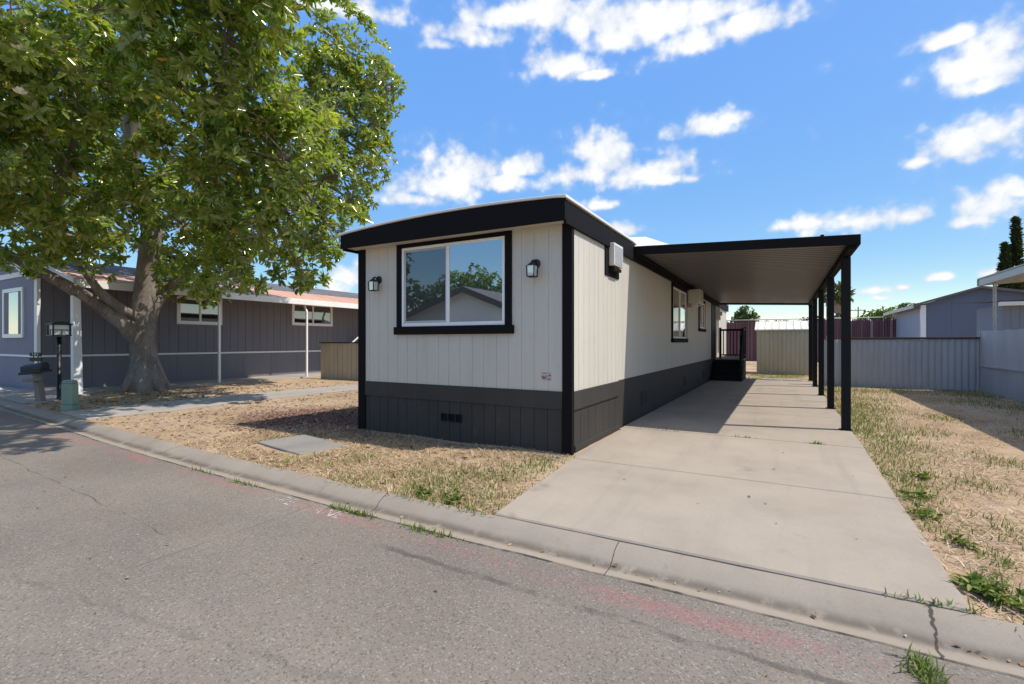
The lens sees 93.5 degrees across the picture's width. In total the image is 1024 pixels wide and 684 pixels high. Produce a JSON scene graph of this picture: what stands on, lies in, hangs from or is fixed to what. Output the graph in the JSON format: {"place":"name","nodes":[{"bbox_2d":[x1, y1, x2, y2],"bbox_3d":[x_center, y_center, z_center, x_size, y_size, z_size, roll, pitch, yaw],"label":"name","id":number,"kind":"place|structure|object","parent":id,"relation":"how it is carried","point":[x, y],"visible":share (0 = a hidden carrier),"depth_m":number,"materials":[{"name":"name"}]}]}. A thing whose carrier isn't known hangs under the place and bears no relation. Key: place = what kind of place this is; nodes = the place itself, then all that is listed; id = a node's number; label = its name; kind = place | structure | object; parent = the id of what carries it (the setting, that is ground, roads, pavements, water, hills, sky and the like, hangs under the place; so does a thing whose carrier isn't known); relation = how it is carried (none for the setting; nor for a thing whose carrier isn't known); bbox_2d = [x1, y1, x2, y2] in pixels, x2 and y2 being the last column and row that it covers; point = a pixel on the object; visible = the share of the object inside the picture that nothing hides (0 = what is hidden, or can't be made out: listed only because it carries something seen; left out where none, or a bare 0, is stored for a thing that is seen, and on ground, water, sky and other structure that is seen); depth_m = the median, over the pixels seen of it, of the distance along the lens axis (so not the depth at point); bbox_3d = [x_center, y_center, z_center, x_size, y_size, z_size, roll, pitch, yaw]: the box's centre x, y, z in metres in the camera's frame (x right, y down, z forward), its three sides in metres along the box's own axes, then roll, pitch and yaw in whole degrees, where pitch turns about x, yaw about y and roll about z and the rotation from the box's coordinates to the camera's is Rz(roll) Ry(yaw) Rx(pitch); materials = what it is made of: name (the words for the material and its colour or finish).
{"place":"outdoors","nodes":[
{"label":"outdoors","id":0,"kind":"place"},
{"bbox_2d":[0,372,320,403],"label":"patio","id":1,"kind":"structure","parent":0,"point":[23,396],"depth_m":15.08,"materials":[{"name":"concrete"}]},
{"bbox_2d":[18,353,51,400],"bbox_3d":[-11.514,0.902,11.629,0.630,1.295,0.270,0,0,7],"label":"mailbox","id":2,"kind":"object","parent":1,"relation":"on","point":[36,370],"visible":0.98,"depth_m":11.56,"materials":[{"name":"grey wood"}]},
{"bbox_2d":[45,321,72,400],"bbox_3d":[-11.336,0.517,12.046,0.420,2.065,0.420,0,0,29],"label":"lamp post","id":3,"kind":"object","parent":1,"relation":"on","point":[58,328],"visible":0.92,"depth_m":12.01,"materials":[{"name":"black metal"}]},
{"bbox_2d":[46,265,357,393],"bbox_3d":[-7.967,-0.409,22.579,2.649,3.759,20.480,0,0,29],"label":"porch awning","id":4,"kind":"object","parent":1,"relation":"on","point":[124,283],"visible":0.4,"depth_m":15.60,"materials":[{"name":"metal"}]},
{"bbox_2d":[61,385,357,419],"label":"path","id":5,"kind":"structure","parent":0,"point":[132,410],"depth_m":11.18,"materials":[{"name":"concrete"}]},
{"bbox_2d":[0,410,1023,683],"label":"road","id":6,"kind":"structure","parent":0,"point":[230,582],"depth_m":2.73,"materials":[{"name":"grey asphalt"}]},
{"bbox_2d":[0,398,1023,679],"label":"kerb","id":7,"kind":"structure","parent":6,"relation":"on","point":[904,624],"depth_m":3.15,"materials":[{"name":"concrete"}]},
{"bbox_2d":[36,441,1023,683],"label":"road litter","id":8,"kind":"object","parent":6,"relation":"on","point":[814,616],"visible":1,"depth_m":3.05,"materials":[{"name":"green plant"}]},
{"bbox_2d":[0,0,1023,322],"label":"sky","id":9,"kind":"structure","parent":0,"point":[898,125],"materials":[{"name":"blue"}]},
{"bbox_2d":[5,361,1023,634],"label":"yard ground","id":10,"kind":"structure","parent":0,"point":[307,403],"depth_m":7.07,"materials":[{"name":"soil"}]},
{"bbox_2d":[60,380,79,410],"bbox_3d":[-9.461,1.180,10.301,0.280,0.740,0.180,0,0,3],"label":"utility pedestal","id":11,"kind":"object","parent":10,"relation":"on","point":[70,395],"visible":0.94,"depth_m":10.23,"materials":[{"name":"green plastic"}]},
{"bbox_2d":[0,257,357,389],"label":"neighbor house","id":12,"kind":"structure","parent":10,"relation":"on","point":[259,338],"depth_m":17.40,"materials":[{"name":"grey wood"}]},
{"bbox_2d":[2,287,23,337],"bbox_3d":[-15.530,-0.900,14.983,1.730,1.540,0.060,0,0,29],"label":"window","id":13,"kind":"structure","parent":12,"relation":"in","point":[13,298],"depth_m":14.97,"materials":[{"name":"white plastic"}]},
{"bbox_2d":[176,296,221,324],"bbox_3d":[-11.651,-1.160,17.986,0.060,1.020,1.600,0,0,29],"label":"window","id":14,"kind":"structure","parent":12,"relation":"in","point":[189,312],"depth_m":17.84,"materials":[{"name":"glass"}]},
{"bbox_2d":[292,304,332,325],"bbox_3d":[-9.221,-1.270,22.298,0.060,1.040,2.200,0,0,29],"label":"window","id":15,"kind":"structure","parent":12,"relation":"in","point":[317,315],"depth_m":22.29,"materials":[{"name":"white plastic"}]},
{"bbox_2d":[0,0,408,392],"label":"tree","id":16,"kind":"object","parent":10,"relation":"on","point":[42,61],"visible":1,"depth_m":10.51,"materials":[{"name":"green plant"}]},
{"bbox_2d":[36,381,543,499],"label":"leaf litter","id":17,"kind":"object","parent":10,"relation":"on","point":[224,413],"visible":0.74,"depth_m":9.77,"materials":[{"name":"brown plant"}]},
{"bbox_2d":[257,435,345,454],"bbox_3d":[-2.986,1.470,6.832,1.241,0.060,0.710,0,0,40],"label":"concrete pad","id":18,"kind":"object","parent":10,"relation":"on","point":[302,444],"visible":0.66,"depth_m":6.76,"materials":[{"name":"grey concrete"}]},
{"bbox_2d":[221,405,397,438],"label":"bark mulch","id":19,"kind":"object","parent":10,"relation":"on","point":[322,419],"visible":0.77,"depth_m":8.84,"materials":[{"name":"brown wood"}]},
{"bbox_2d":[319,342,357,380],"bbox_3d":[-3.331,0.750,16.868,10.035,1.500,0.120,0,0,29],"label":"board fence","id":20,"kind":"object","parent":10,"relation":"on","point":[339,360],"visible":0.16,"depth_m":18.76,"materials":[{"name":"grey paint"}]},
{"bbox_2d":[344,430,565,461],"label":"gravel","id":21,"kind":"structure","parent":10,"relation":"on","point":[455,445],"depth_m":6.82,"materials":[{"name":"beige gravel"}]},
{"bbox_2d":[338,194,728,455],"bbox_3d":[4.177,-0.220,15.607,4.605,3.540,20.405,0,0,29],"label":"mobile home","id":22,"kind":"object","parent":10,"relation":"on","point":[470,331],"visible":0.9,"depth_m":7.10,"materials":[{"name":"beige paint"}]},
{"bbox_2d":[368,276,381,290],"bbox_3d":[-2.214,-0.946,7.754,0.144,0.252,0.201,0,0,29],"label":"wall lantern","id":23,"kind":"object","parent":22,"relation":"attached to","point":[373,284],"depth_m":7.71,"materials":[{"name":"black metal"}]},
{"bbox_2d":[394,230,513,334],"bbox_3d":[-0.917,-0.823,7.116,2.155,1.415,0.082,0,0,29],"label":"front window","id":24,"kind":"structure","parent":22,"relation":"in","point":[456,283],"depth_m":7.06,"materials":[{"name":"clear glass"}]},
{"bbox_2d":[526,259,540,277],"bbox_3d":[0.278,-0.981,6.350,0.144,0.252,0.201,0,0,29],"label":"wall lantern","id":25,"kind":"object","parent":22,"relation":"attached to","point":[532,266],"depth_m":6.30,"materials":[{"name":"black metal"}]},
{"bbox_2d":[604,242,622,279],"bbox_3d":[1.629,-1.285,7.634,0.143,0.510,0.700,0,0,29],"label":"air conditioner","id":26,"kind":"object","parent":22,"relation":"attached to","point":[613,259],"visible":0.98,"depth_m":7.46,"materials":[{"name":"grey paint"}]},
{"bbox_2d":[671,282,687,341],"bbox_3d":[4.442,-0.730,12.735,0.080,1.480,2.110,0,0,29],"label":"side window","id":27,"kind":"structure","parent":22,"relation":"in","point":[678,294],"depth_m":12.62,"materials":[{"name":"grey paint"}]},
{"bbox_2d":[687,289,702,311],"bbox_3d":[5.311,-1.214,13.938,0.370,0.632,0.740,0,0,29],"label":"air conditioner","id":28,"kind":"object","parent":22,"relation":"attached to","point":[694,296],"visible":0.99,"depth_m":13.69,"materials":[{"name":"beige metal"}]},
{"bbox_2d":[698,301,705,331],"bbox_3d":[6.412,-0.880,16.233,0.080,1.060,1.440,0,0,29],"label":"side window","id":29,"kind":"structure","parent":22,"relation":"in","point":[701,309],"depth_m":16.18,"materials":[{"name":"grey paint"}]},
{"bbox_2d":[711,303,715,358],"bbox_3d":[7.936,-0.470,18.915,0.120,2.240,1.150,0,0,29],"label":"door","id":30,"kind":"structure","parent":22,"relation":"in","point":[713,307],"depth_m":18.95,"materials":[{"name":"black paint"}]},
{"bbox_2d":[716,308,722,352],"bbox_3d":[8.607,-0.475,19.943,0.219,1.850,0.300,0,0,29],"label":"meter box","id":31,"kind":"object","parent":22,"relation":"attached to","point":[719,313],"visible":1,"depth_m":19.87,"materials":[{"name":"white paint"}]},
{"bbox_2d":[190,373,1023,683],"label":"weeds","id":32,"kind":"object","parent":10,"relation":"on","point":[926,671],"visible":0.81,"depth_m":5.25,"materials":[{"name":"beige plant"}]},
{"bbox_2d":[417,470,1023,610],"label":"broadleaf weeds","id":33,"kind":"object","parent":10,"relation":"on","point":[976,580],"visible":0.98,"depth_m":2.88,"materials":[{"name":"green plant"}]},
{"bbox_2d":[755,320,808,374],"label":"storage shed","id":34,"kind":"structure","parent":10,"relation":"on","point":[782,347],"depth_m":21.61,"materials":[{"name":"beige metal"}]},
{"bbox_2d":[726,316,895,362],"bbox_3d":[16.477,-0.050,32.094,15.200,3.000,0.138,0,0,29],"label":"slatted fence","id":35,"kind":"object","parent":10,"relation":"on","point":[878,327],"visible":0.26,"depth_m":29.99,"materials":[{"name":"wood"}]},
{"bbox_2d":[824,337,979,390],"bbox_3d":[12.129,0.700,15.227,3.935,1.700,0.160,0,0,29],"label":"metal fence","id":36,"kind":"object","parent":10,"relation":"on","point":[941,363],"visible":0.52,"depth_m":14.99,"materials":[{"name":"metal"}]},
{"bbox_2d":[955,299,1023,368],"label":"shed","id":37,"kind":"structure","parent":10,"relation":"on","point":[1010,314],"depth_m":15.08,"materials":[{"name":"grey metal"}]},
{"bbox_2d":[977,264,1023,330],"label":"metal awning","id":38,"kind":"object","parent":10,"relation":"on","point":[1015,274],"visible":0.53,"depth_m":13.63,"materials":[{"name":"white metal"}]},
{"bbox_2d":[979,329,1023,401],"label":"side fence","id":39,"kind":"object","parent":10,"relation":"on","point":[1001,355],"visible":0.86,"depth_m":12.81,"materials":[{"name":"metal"}]},
{"bbox_2d":[495,379,972,613],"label":"driveway","id":40,"kind":"structure","parent":0,"point":[694,480],"depth_m":4.50,"materials":[{"name":"concrete"}]},
{"bbox_2d":[712,327,745,381],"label":"entry stairs","id":41,"kind":"structure","parent":40,"relation":"on","point":[729,369],"depth_m":18.28,"materials":[{"name":"black paint"}]},
{"bbox_2d":[634,234,860,430],"bbox_3d":[6.898,-0.132,13.612,3.315,3.165,13.310,0,0,29],"label":"carport","id":42,"kind":"object","parent":40,"relation":"on","point":[794,271],"visible":0.94,"depth_m":9.96,"materials":[{"name":"brown metal"}]},
{"bbox_2d":[761,378,801,380],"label":"paving","id":43,"kind":"structure","parent":0,"point":[783,379],"depth_m":18.35,"materials":[{"name":"concrete"}]},
{"label":"ground","id":44,"kind":"structure","parent":0,"visible":0},
{"bbox_2d":[730,305,760,322],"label":"round tree","id":45,"kind":"object","parent":44,"relation":"on","point":[742,314],"visible":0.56,"depth_m":59.47,"materials":[{"name":"green plant"}]},
{"bbox_2d":[824,281,855,320],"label":"palm tree","id":46,"kind":"object","parent":44,"relation":"on","point":[837,303],"visible":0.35,"depth_m":69.24,"materials":[{"name":"green plant"}]},
{"bbox_2d":[856,306,892,320],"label":"leafy tree","id":47,"kind":"object","parent":44,"relation":"on","point":[878,312],"visible":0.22,"depth_m":44.60,"materials":[{"name":"green plant"}]},
{"bbox_2d":[887,302,917,318],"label":"dark shrub tree","id":48,"kind":"object","parent":44,"relation":"on","point":[901,305],"visible":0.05,"depth_m":55.08,"materials":[{"name":"green plant"}]},
{"bbox_2d":[883,286,1023,336],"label":"gabled house","id":49,"kind":"structure","parent":44,"relation":"on","point":[945,316],"depth_m":22.77,"materials":[{"name":"blue"}]},
{"bbox_2d":[995,241,1016,288],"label":"cypress tree","id":50,"kind":"object","parent":44,"relation":"on","point":[1004,258],"visible":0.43,"depth_m":44.81,"materials":[{"name":"green plant"}]},
{"bbox_2d":[1008,215,1023,289],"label":"cypress tree","id":51,"kind":"object","parent":44,"relation":"on","point":[1016,237],"visible":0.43,"depth_m":44.73,"materials":[{"name":"green plant"}]}
]}

